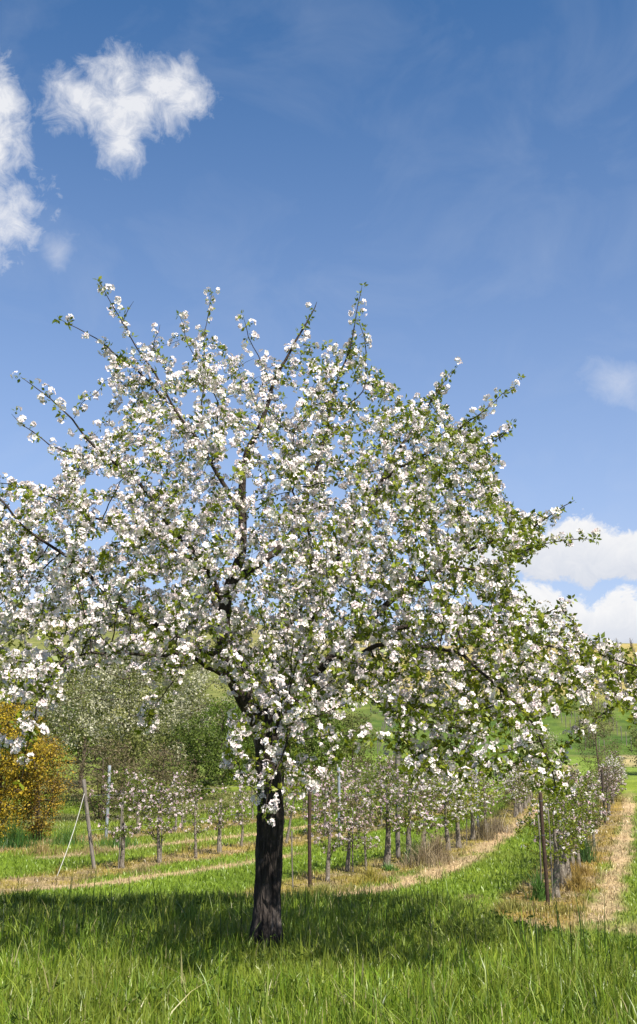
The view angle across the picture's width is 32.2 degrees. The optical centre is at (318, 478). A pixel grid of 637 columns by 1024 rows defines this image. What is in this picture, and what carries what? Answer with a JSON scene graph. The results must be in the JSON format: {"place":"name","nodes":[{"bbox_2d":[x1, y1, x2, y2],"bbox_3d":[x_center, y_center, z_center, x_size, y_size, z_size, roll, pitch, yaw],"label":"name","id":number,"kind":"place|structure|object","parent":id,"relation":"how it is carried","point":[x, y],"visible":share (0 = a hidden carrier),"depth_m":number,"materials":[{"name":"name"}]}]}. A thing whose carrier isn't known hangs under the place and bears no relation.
{"place":"outdoors","nodes":[
{"label":"outdoors","id":0,"kind":"place"},
{"bbox_2d":[0,791,636,943],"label":"short grass","id":1,"kind":"structure","parent":0,"point":[223,894],"depth_m":30.81,"materials":[{"name":"plant"}]},
{"bbox_2d":[0,613,636,1023],"bbox_3d":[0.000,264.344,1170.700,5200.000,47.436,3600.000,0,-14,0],"label":"ground","id":2,"kind":"structure","parent":0,"point":[574,755],"depth_m":55.69,"materials":[{"name":"plant"}]},
{"bbox_2d":[0,694,60,840],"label":"golden bush","id":3,"kind":"object","parent":2,"relation":"on","point":[6,768],"visible":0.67,"depth_m":39.40,"materials":[{"name":"yellow plant"}]},
{"bbox_2d":[0,813,62,850],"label":"grass tuft","id":4,"kind":"object","parent":2,"relation":"on","point":[18,840],"visible":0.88,"depth_m":37.35,"materials":[{"name":"plant"}]},
{"bbox_2d":[2,707,71,790],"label":"bush","id":5,"kind":"object","parent":2,"relation":"on","point":[49,749],"visible":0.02,"depth_m":67.87,"materials":[{"name":"brown plant"}]},
{"bbox_2d":[2,733,78,839],"bbox_3d":[-10.331,11.311,40.352,2.928,4.252,2.608,0,-14,0],"label":"amber bush","id":6,"kind":"object","parent":2,"relation":"on","point":[36,827],"visible":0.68,"depth_m":40.25,"materials":[{"name":"yellow plant"}]},
{"bbox_2d":[12,837,80,857],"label":"grass tuft","id":7,"kind":"object","parent":2,"relation":"on","point":[45,849],"visible":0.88,"depth_m":34.72,"materials":[{"name":"plant"}]},
{"bbox_2d":[0,643,112,815],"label":"blossoming tree","id":8,"kind":"object","parent":2,"relation":"on","point":[81,728],"visible":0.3,"depth_m":54.51,"materials":[{"name":"white plant"}]},
{"bbox_2d":[38,820,93,848],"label":"grass tuft","id":9,"kind":"object","parent":2,"relation":"on","point":[65,838],"visible":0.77,"depth_m":37.89,"materials":[{"name":"plant"}]},
{"bbox_2d":[57,779,95,875],"bbox_3d":[-6.690,9.552,30.017,0.520,2.661,1.979,-5,-15,21],"label":"leaning post","id":10,"kind":"object","parent":2,"relation":"on","point":[85,797],"visible":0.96,"depth_m":30.75,"materials":[{"name":"grey wood"}]},
{"bbox_2d":[55,697,107,762],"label":"hillside tree","id":11,"kind":"object","parent":2,"relation":"on","point":[69,750],"visible":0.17,"depth_m":93.33,"materials":[{"name":"green plant"}]},
{"bbox_2d":[66,841,125,855],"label":"grass tuft","id":12,"kind":"object","parent":2,"relation":"on","point":[87,849],"visible":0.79,"depth_m":35.18,"materials":[{"name":"plant"}]},
{"bbox_2d":[48,642,144,787],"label":"blossoming tree","id":13,"kind":"object","parent":2,"relation":"on","point":[90,715],"visible":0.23,"depth_m":72.26,"materials":[{"name":"green plant"}]},
{"bbox_2d":[73,707,123,762],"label":"hillside tree","id":14,"kind":"object","parent":2,"relation":"on","point":[79,741],"visible":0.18,"depth_m":93.18,"materials":[{"name":"green plant"}]},
{"bbox_2d":[53,736,151,820],"bbox_3d":[-10.099,13.925,51.030,4.934,4.195,5.218,0,-14,0],"label":"bush","id":15,"kind":"object","parent":2,"relation":"on","point":[100,780],"visible":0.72,"depth_m":51.07,"materials":[{"name":"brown plant"}]},
{"bbox_2d":[105,765,110,837],"bbox_3d":[-7.940,12.277,41.634,0.134,2.866,0.134,0,-14,0],"label":"trellis post","id":16,"kind":"object","parent":2,"relation":"on","point":[108,796],"visible":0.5,"depth_m":41.61,"materials":[{"name":"metal"}]},
{"bbox_2d":[92,825,149,848],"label":"grass tuft","id":17,"kind":"object","parent":2,"relation":"on","point":[115,842],"visible":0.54,"depth_m":37.31,"materials":[{"name":"plant"}]},
{"bbox_2d":[99,721,145,760],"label":"hillside tree","id":18,"kind":"object","parent":2,"relation":"on","point":[111,733],"visible":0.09,"depth_m":92.19,"materials":[{"name":"green plant"}]},
{"bbox_2d":[86,766,161,867],"bbox_3d":[-5.515,9.539,31.079,2.117,2.840,2.140,4,-14,-17],"label":"orchard tree","id":19,"kind":"object","parent":2,"relation":"on","point":[123,831],"visible":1,"depth_m":31.01,"materials":[{"name":"white plant"}]},
{"bbox_2d":[94,863,166,876],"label":"grass tuft","id":20,"kind":"object","parent":2,"relation":"on","point":[142,868],"visible":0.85,"depth_m":29.40,"materials":[{"name":"plant"}]},
{"bbox_2d":[89,728,174,811],"bbox_3d":[-9.745,15.440,58.029,4.763,4.554,4.224,0,-14,0],"label":"bush","id":21,"kind":"object","parent":2,"relation":"on","point":[138,746],"visible":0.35,"depth_m":57.76,"materials":[{"name":"green plant"}]},
{"bbox_2d":[60,635,206,803],"bbox_3d":[-10.267,13.323,60.520,7.728,9.654,6.499,12,-18,-40],"label":"blossoming tree","id":22,"kind":"object","parent":2,"relation":"on","point":[127,724],"visible":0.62,"depth_m":60.45,"materials":[{"name":"white plant"}]},
{"bbox_2d":[122,772,163,833],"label":"orchard tree","id":23,"kind":"object","parent":2,"relation":"on","point":[137,799],"visible":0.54,"depth_m":43.38,"materials":[{"name":"white plant"}]},
{"bbox_2d":[136,716,165,752],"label":"hillside tree","id":24,"kind":"object","parent":2,"relation":"on","point":[146,748],"visible":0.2,"depth_m":99.98,"materials":[{"name":"green plant"}]},
{"bbox_2d":[131,777,186,862],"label":"orchard tree","id":25,"kind":"object","parent":2,"relation":"on","point":[162,813],"visible":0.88,"depth_m":32.34,"materials":[{"name":"white plant"}]},
{"bbox_2d":[125,740,200,815],"bbox_3d":[-7.806,15.035,55.128,3.990,4.031,4.074,0,-14,0],"label":"bush","id":26,"kind":"object","parent":2,"relation":"on","point":[160,774],"visible":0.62,"depth_m":54.97,"materials":[{"name":"green plant"}]},
{"bbox_2d":[139,687,188,749],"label":"hillside tree","id":27,"kind":"object","parent":2,"relation":"on","point":[160,716],"visible":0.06,"depth_m":102.02,"materials":[{"name":"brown plant"}]},
{"bbox_2d":[164,767,189,831],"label":"orchard tree","id":28,"kind":"object","parent":2,"relation":"on","point":[175,786],"visible":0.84,"depth_m":44.58,"materials":[{"name":"white plant"}]},
{"bbox_2d":[173,766,192,829],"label":"orchard tree","id":29,"kind":"object","parent":2,"relation":"on","point":[184,801],"visible":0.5,"depth_m":45.42,"materials":[{"name":"white plant"}]},
{"bbox_2d":[153,700,213,763],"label":"hillside tree","id":30,"kind":"object","parent":2,"relation":"on","point":[171,736],"visible":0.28,"depth_m":90.01,"materials":[{"name":"green plant"}]},
{"bbox_2d":[148,669,236,771],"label":"blossoming tree","id":31,"kind":"object","parent":2,"relation":"on","point":[198,709],"visible":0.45,"depth_m":81.88,"materials":[{"name":"white plant"}]},
{"bbox_2d":[180,778,211,858],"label":"orchard tree","id":32,"kind":"object","parent":2,"relation":"on","point":[196,821],"visible":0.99,"depth_m":33.86,"materials":[{"name":"white plant"}]},
{"bbox_2d":[158,714,235,800],"bbox_3d":[-7.144,16.246,63.997,4.771,5.216,4.691,0,-14,0],"label":"bush","id":33,"kind":"object","parent":2,"relation":"on","point":[197,749],"visible":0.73,"depth_m":63.64,"materials":[{"name":"green plant"}]},
{"bbox_2d":[186,659,210,682],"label":"hillside tree","id":34,"kind":"object","parent":2,"relation":"on","point":[196,669],"visible":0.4,"depth_m":166.37,"materials":[{"name":"green plant"}]},
{"bbox_2d":[183,692,231,757],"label":"hillside tree","id":35,"kind":"object","parent":2,"relation":"on","point":[207,717],"visible":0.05,"depth_m":95.01,"materials":[{"name":"green plant"}]},
{"bbox_2d":[182,697,254,785],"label":"bush","id":36,"kind":"object","parent":2,"relation":"on","point":[209,713],"visible":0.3,"depth_m":73.85,"materials":[{"name":"green plant"}]},
{"bbox_2d":[200,783,244,853],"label":"orchard tree","id":37,"kind":"object","parent":2,"relation":"on","point":[220,816],"visible":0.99,"depth_m":35.25,"materials":[{"name":"white plant"}]},
{"bbox_2d":[228,780,256,846],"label":"orchard tree","id":38,"kind":"object","parent":2,"relation":"on","point":[241,815],"visible":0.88,"depth_m":37.31,"materials":[{"name":"white plant"}]},
{"bbox_2d":[241,758,256,820],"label":"orchard tree","id":39,"kind":"object","parent":2,"relation":"on","point":[252,790],"visible":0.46,"depth_m":51.08,"materials":[{"name":"white plant"}]},
{"bbox_2d":[215,708,292,779],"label":"bush","id":40,"kind":"object","parent":2,"relation":"on","point":[251,736],"visible":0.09,"depth_m":77.24,"materials":[{"name":"green plant"}]},
{"bbox_2d":[283,769,308,842],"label":"orchard tree","id":41,"kind":"object","parent":2,"relation":"on","point":[290,815],"visible":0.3,"depth_m":39.00,"materials":[{"name":"white plant"}]},
{"bbox_2d":[284,713,320,775],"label":"bush","id":42,"kind":"object","parent":2,"relation":"on","point":[290,748],"visible":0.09,"depth_m":81.04,"materials":[{"name":"green plant"}]},
{"bbox_2d":[296,760,321,838],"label":"orchard tree","id":43,"kind":"object","parent":2,"relation":"on","point":[306,792],"visible":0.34,"depth_m":40.91,"materials":[{"name":"white plant"}]},
{"bbox_2d":[308,786,311,888],"bbox_3d":[-0.210,8.746,26.612,0.105,2.612,0.104,0,-14,0],"label":"row end post","id":44,"kind":"object","parent":2,"relation":"on","point":[309,838],"visible":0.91,"depth_m":26.60,"materials":[{"name":"wood"}]},
{"bbox_2d":[0,276,636,943],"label":"apple tree","id":45,"kind":"object","parent":2,"relation":"on","point":[288,694],"visible":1,"depth_m":8.95,"materials":[{"name":"white plant"}]},
{"bbox_2d":[0,864,636,1023],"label":"tall grass","id":46,"kind":"structure","parent":2,"relation":"on","point":[596,982],"depth_m":8.06,"materials":[{"name":"plant"}]},
{"bbox_2d":[0,813,636,933],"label":"loose straw","id":47,"kind":"object","parent":2,"relation":"on","point":[395,871],"visible":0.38,"depth_m":29.37,"materials":[{"name":"plant"}]},
{"bbox_2d":[284,881,353,894],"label":"grass tuft","id":48,"kind":"object","parent":2,"relation":"on","point":[323,886],"visible":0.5,"depth_m":25.26,"materials":[{"name":"plant"}]},
{"bbox_2d":[286,714,355,776],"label":"bush","id":49,"kind":"object","parent":2,"relation":"on","point":[317,746],"visible":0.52,"depth_m":79.33,"materials":[{"name":"green plant"}]},
{"bbox_2d":[298,770,360,881],"bbox_3d":[0.271,8.850,28.113,1.682,2.813,1.456,-2,-14,8],"label":"orchard tree","id":50,"kind":"object","parent":2,"relation":"on","point":[339,828],"visible":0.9,"depth_m":28.09,"materials":[{"name":"white plant"}]},
{"bbox_2d":[307,773,351,834],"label":"orchard tree","id":51,"kind":"object","parent":2,"relation":"on","point":[322,792],"visible":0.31,"depth_m":42.42,"materials":[{"name":"white plant"}]},
{"bbox_2d":[316,769,372,832],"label":"orchard tree","id":52,"kind":"object","parent":2,"relation":"on","point":[349,773],"visible":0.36,"depth_m":43.84,"materials":[{"name":"white plant"}]},
{"bbox_2d":[313,792,379,871],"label":"orchard tree","id":53,"kind":"object","parent":2,"relation":"on","point":[348,850],"visible":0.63,"depth_m":30.31,"materials":[{"name":"green leaf"},{"name":"pinkish-white petal"},{"name":"bark"}]},
{"bbox_2d":[319,710,388,777],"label":"bush","id":54,"kind":"object","parent":2,"relation":"on","point":[356,726],"visible":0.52,"depth_m":81.46,"materials":[{"name":"green plant"}]},
{"bbox_2d":[341,756,374,792],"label":"orchard tree","id":55,"kind":"object","parent":2,"relation":"on","point":[358,758],"visible":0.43,"depth_m":63.21,"materials":[{"name":"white plant"}]},
{"bbox_2d":[346,761,370,827],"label":"orchard tree","id":56,"kind":"object","parent":2,"relation":"on","point":[356,770],"visible":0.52,"depth_m":45.72,"materials":[{"name":"white plant"}]},
{"bbox_2d":[351,796,379,871],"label":"orchard tree","id":57,"kind":"object","parent":2,"relation":"on","point":[364,842],"visible":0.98,"depth_m":29.68,"materials":[{"name":"white plant"}]},
{"bbox_2d":[352,765,385,826],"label":"orchard tree","id":58,"kind":"object","parent":2,"relation":"on","point":[370,772],"visible":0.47,"depth_m":47.14,"materials":[{"name":"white plant"}]},
{"bbox_2d":[344,861,397,885],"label":"grass tuft","id":59,"kind":"object","parent":2,"relation":"on","point":[368,874],"visible":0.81,"depth_m":27.36,"materials":[{"name":"plant"}]},
{"bbox_2d":[370,760,390,823],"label":"orchard tree","id":60,"kind":"object","parent":2,"relation":"on","point":[381,820],"visible":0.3,"depth_m":48.80,"materials":[{"name":"white plant"}]},
{"bbox_2d":[356,760,424,865],"bbox_3d":[1.926,9.501,31.215,1.782,3.036,1.990,3,-14,-12],"label":"orchard tree","id":61,"kind":"object","parent":2,"relation":"on","point":[388,828],"visible":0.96,"depth_m":30.93,"materials":[{"name":"white plant"}]},
{"bbox_2d":[375,758,409,820],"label":"orchard tree","id":62,"kind":"object","parent":2,"relation":"on","point":[391,785],"visible":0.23,"depth_m":50.48,"materials":[{"name":"white plant"}]},
{"bbox_2d":[395,731,400,858],"bbox_3d":[2.439,9.836,34.014,0.164,4.020,0.164,1,-14,0],"label":"tall pole","id":63,"kind":"object","parent":2,"relation":"on","point":[397,840],"visible":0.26,"depth_m":33.79,"materials":[{"name":"grey wood"}]},
{"bbox_2d":[380,759,420,816],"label":"orchard tree","id":64,"kind":"object","parent":2,"relation":"on","point":[403,787],"visible":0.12,"depth_m":51.86,"materials":[{"name":"white plant"}]},
{"bbox_2d":[376,764,445,862],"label":"orchard tree","id":65,"kind":"object","parent":2,"relation":"on","point":[408,826],"visible":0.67,"depth_m":32.50,"materials":[{"name":"white plant"}]},
{"bbox_2d":[395,839,432,864],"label":"grass tuft","id":66,"kind":"object","parent":2,"relation":"on","point":[413,850],"visible":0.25,"depth_m":32.13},
{"bbox_2d":[400,781,448,848],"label":"orchard tree","id":67,"kind":"object","parent":2,"relation":"on","point":[427,812],"visible":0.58,"depth_m":34.30,"materials":[{"name":"white plant"}]},
{"bbox_2d":[393,827,463,868],"bbox_3d":[3.103,10.396,31.359,2.324,1.192,2.398,-6,-15,22],"label":"grass tuft","id":68,"kind":"object","parent":2,"relation":"on","point":[432,859],"visible":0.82,"depth_m":31.26,"materials":[{"name":"plant"}]},
{"bbox_2d":[413,734,455,764],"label":"bush","id":69,"kind":"object","parent":2,"relation":"on","point":[431,745],"visible":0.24,"depth_m":93.14,"materials":[{"name":"green plant"}]},
{"bbox_2d":[427,826,467,863],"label":"grass tuft","id":70,"kind":"object","parent":2,"relation":"on","point":[441,848],"visible":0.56,"depth_m":32.56,"materials":[{"name":"plant"}]},
{"bbox_2d":[416,773,481,850],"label":"orchard tree","id":71,"kind":"object","parent":2,"relation":"on","point":[452,806],"visible":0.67,"depth_m":36.20,"materials":[{"name":"white plant"}]},
{"bbox_2d":[428,774,484,847],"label":"orchard tree","id":72,"kind":"object","parent":2,"relation":"on","point":[457,833],"visible":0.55,"depth_m":37.25,"materials":[{"name":"white plant"}]},
{"bbox_2d":[443,770,501,840],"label":"orchard tree","id":73,"kind":"object","parent":2,"relation":"on","point":[472,834],"visible":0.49,"depth_m":40.20,"materials":[{"name":"white plant"}]},
{"bbox_2d":[463,760,514,830],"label":"orchard tree","id":74,"kind":"object","parent":2,"relation":"on","point":[483,789],"visible":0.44,"depth_m":43.83,"materials":[{"name":"white plant"}]},
{"bbox_2d":[461,814,516,842],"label":"grass tuft","id":75,"kind":"object","parent":2,"relation":"on","point":[483,832],"visible":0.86,"depth_m":40.32,"materials":[{"name":"plant"}]},
{"bbox_2d":[468,805,514,833],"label":"grass tuft","id":76,"kind":"object","parent":2,"relation":"on","point":[495,823],"visible":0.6,"depth_m":43.75,"materials":[{"name":"plant"}]},
{"bbox_2d":[492,769,533,817],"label":"orchard tree","id":77,"kind":"object","parent":2,"relation":"on","point":[513,794],"visible":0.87,"depth_m":53.35,"materials":[{"name":"white plant"}]},
{"bbox_2d":[477,895,552,915],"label":"grass tuft","id":78,"kind":"object","parent":2,"relation":"on","point":[514,905],"visible":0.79,"depth_m":22.70,"materials":[{"name":"plant"}]},
{"bbox_2d":[498,761,535,815],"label":"orchard tree","id":79,"kind":"object","parent":2,"relation":"on","point":[516,780],"visible":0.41,"depth_m":55.17,"materials":[{"name":"white plant"}]},
{"bbox_2d":[502,762,534,813],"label":"orchard tree","id":80,"kind":"object","parent":2,"relation":"on","point":[519,807],"visible":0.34,"depth_m":56.52,"materials":[{"name":"white plant"}]},
{"bbox_2d":[501,764,537,810],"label":"orchard tree","id":81,"kind":"object","parent":2,"relation":"on","point":[522,804],"visible":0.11,"depth_m":58.12,"materials":[{"name":"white plant"}]},
{"bbox_2d":[505,721,560,758],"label":"blossoming tree","id":82,"kind":"object","parent":2,"relation":"on","point":[537,746],"visible":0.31,"depth_m":75.47,"materials":[{"name":"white plant"}]},
{"bbox_2d":[511,864,557,901],"bbox_3d":[4.827,8.822,24.367,1.345,0.919,1.708,0,-14,0],"label":"grass tuft","id":83,"kind":"object","parent":2,"relation":"on","point":[538,894],"visible":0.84,"depth_m":24.33,"materials":[{"name":"plant"}]},
{"bbox_2d":[538,815,541,891],"bbox_3d":[4.920,8.527,24.512,0.047,2.055,0.046,0,-15,0],"label":"stake","id":84,"kind":"object","parent":2,"relation":"on","point":[540,849],"visible":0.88,"depth_m":24.57,"materials":[{"name":"grey wood"}]},
{"bbox_2d":[539,792,549,904],"bbox_3d":[4.882,8.106,23.875,0.099,2.561,0.098,-1,-14,0],"label":"row end post","id":85,"kind":"object","parent":2,"relation":"on","point":[544,847],"visible":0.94,"depth_m":23.87,"materials":[{"name":"wood"}]},
{"bbox_2d":[515,793,585,897],"bbox_3d":[5.284,8.352,25.139,1.600,2.346,1.808,-3,-14,12],"label":"orchard tree","id":86,"kind":"object","parent":2,"relation":"on","point":[557,852],"visible":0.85,"depth_m":25.02,"materials":[{"name":"white plant"}]},
{"bbox_2d":[547,810,553,898],"bbox_3d":[5.160,8.473,24.526,0.050,2.155,0.048,-1,-15,0],"label":"stake","id":87,"kind":"object","parent":2,"relation":"on","point":[550,853],"visible":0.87,"depth_m":24.55,"materials":[{"name":"grey wood"}]},
{"bbox_2d":[517,776,597,888],"bbox_3d":[5.877,8.511,26.527,1.612,2.708,1.805,10,-17,-36],"label":"orchard tree","id":88,"kind":"object","parent":2,"relation":"on","point":[562,872],"visible":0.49,"depth_m":26.54,"materials":[{"name":"white plant"}]},
{"bbox_2d":[513,895,612,921],"bbox_3d":[5.192,8.602,22.295,2.687,0.374,2.654,-8,-16,30],"label":"grass tuft","id":89,"kind":"object","parent":2,"relation":"on","point":[564,908],"visible":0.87,"depth_m":22.34,"materials":[{"name":"plant"}]},
{"bbox_2d":[525,780,603,880],"bbox_3d":[6.246,8.892,28.011,1.997,2.657,1.860,2,-14,-9],"label":"orchard tree","id":90,"kind":"object","parent":2,"relation":"on","point":[567,867],"visible":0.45,"depth_m":28.09,"materials":[{"name":"white plant"}]},
{"bbox_2d":[532,770,610,866],"bbox_3d":[6.855,9.299,29.854,1.888,2.762,1.847,11,-18,-38],"label":"orchard tree","id":91,"kind":"object","parent":2,"relation":"on","point":[597,822],"visible":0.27,"depth_m":29.83,"materials":[{"name":"white plant"}]},
{"bbox_2d":[551,763,606,867],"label":"orchard tree","id":92,"kind":"object","parent":2,"relation":"on","point":[576,777],"visible":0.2,"depth_m":31.43,"materials":[{"name":"white plant"}]},
{"bbox_2d":[570,859,595,876],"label":"grass tuft","id":93,"kind":"object","parent":2,"relation":"on","point":[584,871],"visible":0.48,"depth_m":28.99,"materials":[{"name":"plant"}]},
{"bbox_2d":[560,777,610,846],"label":"orchard tree","id":94,"kind":"object","parent":2,"relation":"on","point":[608,797],"visible":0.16,"depth_m":33.23,"materials":[{"name":"white plant"}]},
{"bbox_2d":[559,863,612,893],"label":"grass tuft","id":95,"kind":"object","parent":2,"relation":"on","point":[578,881],"visible":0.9,"depth_m":26.07,"materials":[{"name":"plant"}]},
{"bbox_2d":[573,826,608,863],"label":"grass tuft","id":96,"kind":"object","parent":2,"relation":"on","point":[585,853],"visible":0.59,"depth_m":32.45,"materials":[{"name":"plant"}]},
{"bbox_2d":[580,764,604,846],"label":"orchard tree","id":97,"kind":"object","parent":2,"relation":"on","point":[590,810],"visible":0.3,"depth_m":37.76,"materials":[{"name":"white plant"}]},
{"bbox_2d":[569,694,623,778],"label":"budding tree","id":98,"kind":"object","parent":2,"relation":"on","point":[592,707],"visible":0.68,"depth_m":83.58,"materials":[{"name":"green plant"}]},
{"bbox_2d":[590,765,623,814],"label":"orchard tree","id":99,"kind":"object","parent":2,"relation":"on","point":[605,768],"visible":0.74,"depth_m":54.94,"materials":[{"name":"white plant"}]},
{"bbox_2d":[593,772,625,801],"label":"orchard tree","id":100,"kind":"object","parent":2,"relation":"on","point":[610,786],"visible":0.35,"depth_m":57.30,"materials":[{"name":"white plant"}]},
{"bbox_2d":[594,765,625,806],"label":"orchard tree","id":101,"kind":"object","parent":2,"relation":"on","point":[597,777],"visible":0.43,"depth_m":59.67,"materials":[{"name":"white plant"}]},
{"bbox_2d":[595,760,627,803],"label":"orchard tree","id":102,"kind":"object","parent":2,"relation":"on","point":[613,765],"visible":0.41,"depth_m":62.69,"materials":[{"name":"white plant"}]},
{"bbox_2d":[597,756,627,796],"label":"orchard tree","id":103,"kind":"object","parent":2,"relation":"on","point":[611,757],"visible":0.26,"depth_m":67.32,"materials":[{"name":"white plant"}]},
{"bbox_2d":[605,750,626,775],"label":"orchard tree","id":104,"kind":"object","parent":2,"relation":"on","point":[614,756],"visible":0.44,"depth_m":74.37,"materials":[{"name":"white plant"}]},
{"bbox_2d":[623,721,636,766],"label":"bush","id":105,"kind":"object","parent":2,"relation":"on","point":[634,738],"visible":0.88,"depth_m":87.86,"materials":[{"name":"green plant"}]},
{"bbox_2d":[0,0,636,644],"label":"sky","id":106,"kind":"structure","parent":0,"point":[472,164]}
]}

